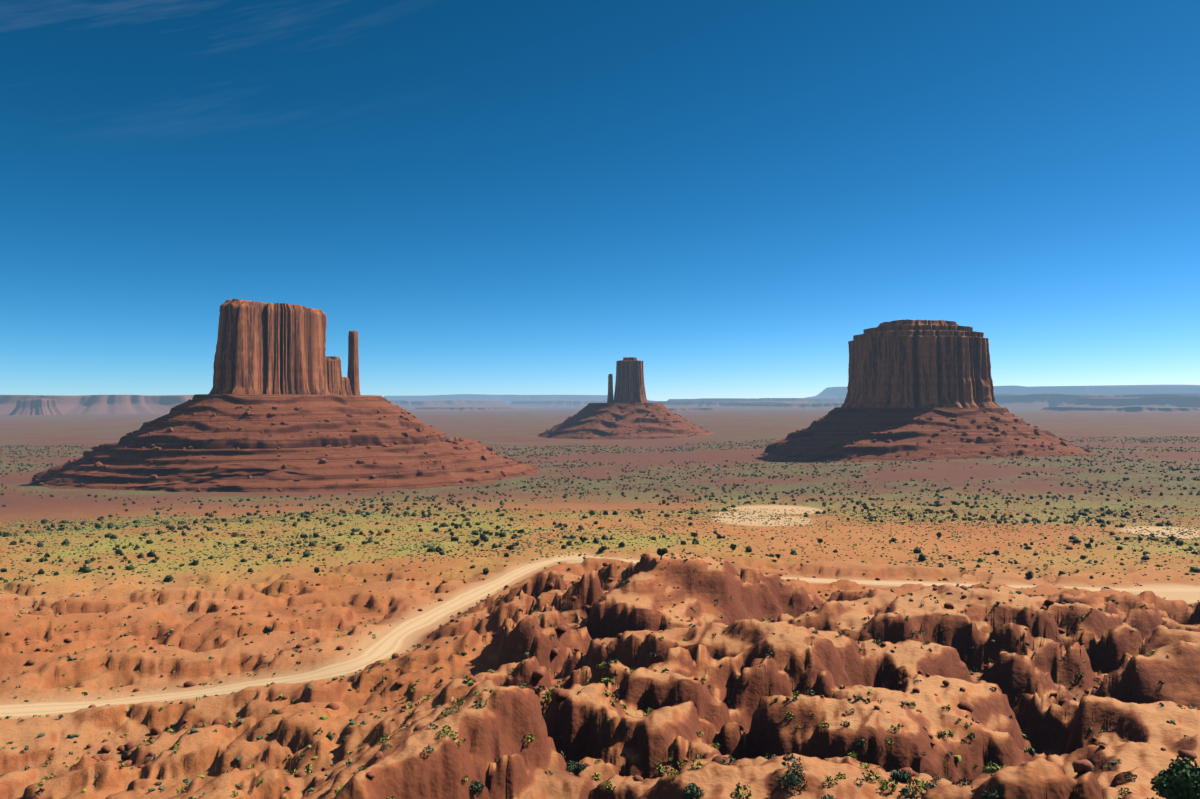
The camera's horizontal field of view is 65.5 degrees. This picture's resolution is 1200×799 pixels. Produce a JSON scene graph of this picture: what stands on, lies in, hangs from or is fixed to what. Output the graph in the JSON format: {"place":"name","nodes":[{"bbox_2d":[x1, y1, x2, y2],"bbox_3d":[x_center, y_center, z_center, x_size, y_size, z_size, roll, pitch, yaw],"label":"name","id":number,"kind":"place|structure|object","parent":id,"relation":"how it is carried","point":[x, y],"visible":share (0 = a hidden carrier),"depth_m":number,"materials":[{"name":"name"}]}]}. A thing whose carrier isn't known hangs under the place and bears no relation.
{"place":"outdoors","nodes":[
{"label":"outdoors","id":0,"kind":"place"},
{"bbox_2d":[0,407,1199,798],"bbox_3d":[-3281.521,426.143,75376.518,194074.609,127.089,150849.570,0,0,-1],"label":"desert ground","id":1,"kind":"structure","parent":0,"point":[508,717],"depth_m":318.48,"materials":[{"name":"soil"}]},
{"bbox_2d":[28,299,540,492],"bbox_3d":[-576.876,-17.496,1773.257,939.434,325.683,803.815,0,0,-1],"label":"butte","id":2,"kind":"object","parent":1,"relation":"on","point":[268,357],"visible":0.94,"depth_m":1579.26,"materials":[{"name":"stone"}]},
{"bbox_2d":[35,398,534,491],"bbox_3d":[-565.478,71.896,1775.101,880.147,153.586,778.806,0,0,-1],"label":"talus boulders","id":3,"kind":"object","parent":2,"relation":"on","point":[322,460],"visible":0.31,"depth_m":1570.57,"materials":[{"name":"brown stone"}]},
{"bbox_2d":[0,553,1196,798],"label":"rocks","id":4,"kind":"object","parent":1,"relation":"on","point":[1084,765],"visible":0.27,"depth_m":249.80,"materials":[{"name":"brown stone"}]},
{"bbox_2d":[0,553,1198,796],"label":"sage","id":5,"kind":"object","parent":1,"relation":"on","point":[768,653],"visible":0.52,"depth_m":232.71,"materials":[{"name":"green plant"}]},
{"bbox_2d":[0,495,1199,760],"bbox_3d":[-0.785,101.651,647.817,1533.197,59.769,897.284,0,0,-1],"label":"shrubs","id":6,"kind":"object","parent":1,"relation":"on","point":[494,545],"visible":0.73,"depth_m":771.56,"materials":[{"name":"green plant"}]},
{"bbox_2d":[0,507,1199,798],"bbox_3d":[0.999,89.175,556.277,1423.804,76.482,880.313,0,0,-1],"label":"shrubs","id":7,"kind":"object","parent":1,"relation":"on","point":[1030,749],"visible":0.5,"depth_m":710.02,"materials":[{"name":"green plant"}]},
{"bbox_2d":[0,436,1199,508],"bbox_3d":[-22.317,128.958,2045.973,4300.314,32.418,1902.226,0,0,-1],"label":"shrubs","id":8,"kind":"object","parent":1,"relation":"on","point":[791,491],"visible":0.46,"depth_m":1526.36,"materials":[{"name":"green plant"}]},
{"bbox_2d":[1,552,1198,798],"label":"rabbitbrush","id":9,"kind":"object","parent":1,"relation":"on","point":[951,734],"visible":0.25,"depth_m":233.96,"materials":[{"name":"green plant"}]},
{"bbox_2d":[0,385,1199,414],"bbox_3d":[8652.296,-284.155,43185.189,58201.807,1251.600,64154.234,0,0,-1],"label":"distant mesas","id":10,"kind":"structure","parent":1,"relation":"on","point":[1142,398],"depth_m":20510.01,"materials":[{"name":"brown stone"}]},
{"bbox_2d":[538,357,713,438],"bbox_3d":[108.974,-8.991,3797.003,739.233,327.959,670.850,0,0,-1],"label":"butte","id":11,"kind":"object","parent":1,"relation":"on","point":[629,395],"visible":1,"depth_m":3659.53,"materials":[{"name":"stone"}]},
{"bbox_2d":[540,405,707,438],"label":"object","id":12,"kind":"object","parent":11,"relation":"on","point":[652,415],"visible":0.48,"depth_m":3636.88,"materials":[{"name":"brown stone"}]},
{"bbox_2d":[657,548,667,559],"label":"juniper tree","id":13,"kind":"object","parent":1,"relation":"on","point":[661,552],"visible":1,"depth_m":338.85,"materials":[{"name":"green plant"}]},
{"bbox_2d":[469,760,1004,798],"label":"sagebrush","id":14,"kind":"object","parent":1,"relation":"on","point":[693,790],"visible":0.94,"depth_m":97.59,"materials":[{"name":"green plant"}]},
{"bbox_2d":[334,684,1158,798],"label":"rabbitbrush","id":15,"kind":"object","parent":1,"relation":"on","point":[990,771],"visible":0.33,"depth_m":113.92,"materials":[{"name":"green plant"}]},
{"bbox_2d":[359,683,1147,798],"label":"sage","id":16,"kind":"object","parent":1,"relation":"on","point":[902,792],"visible":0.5,"depth_m":122.38,"materials":[{"name":"green plant"}]},
{"bbox_2d":[762,319,1096,461],"bbox_3d":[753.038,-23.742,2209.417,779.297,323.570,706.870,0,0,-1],"label":"butte","id":17,"kind":"object","parent":1,"relation":"on","point":[903,375],"visible":0.9,"depth_m":2077.43,"materials":[{"name":"stone"}]},
{"bbox_2d":[762,410,1092,461],"bbox_3d":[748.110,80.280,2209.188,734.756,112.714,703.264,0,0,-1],"label":"talus boulders","id":18,"kind":"object","parent":17,"relation":"on","point":[1004,432],"visible":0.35,"depth_m":1994.20,"materials":[{"name":"brown stone"}]},
{"bbox_2d":[1150,756,1199,798],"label":"juniper tree","id":19,"kind":"object","parent":1,"relation":"on","point":[1180,779],"visible":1,"depth_m":71.05,"materials":[{"name":"green plant"}]},
{"bbox_2d":[0,557,1199,717],"bbox_3d":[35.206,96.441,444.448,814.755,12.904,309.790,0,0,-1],"label":"dirt road","id":20,"kind":"structure","parent":0,"point":[389,644],"depth_m":334.09,"materials":[{"name":"beige soil"}]},
{"bbox_2d":[0,0,1199,400],"label":"sky","id":21,"kind":"structure","parent":0,"point":[497,197],"materials":[{"name":"blue"}]}
]}

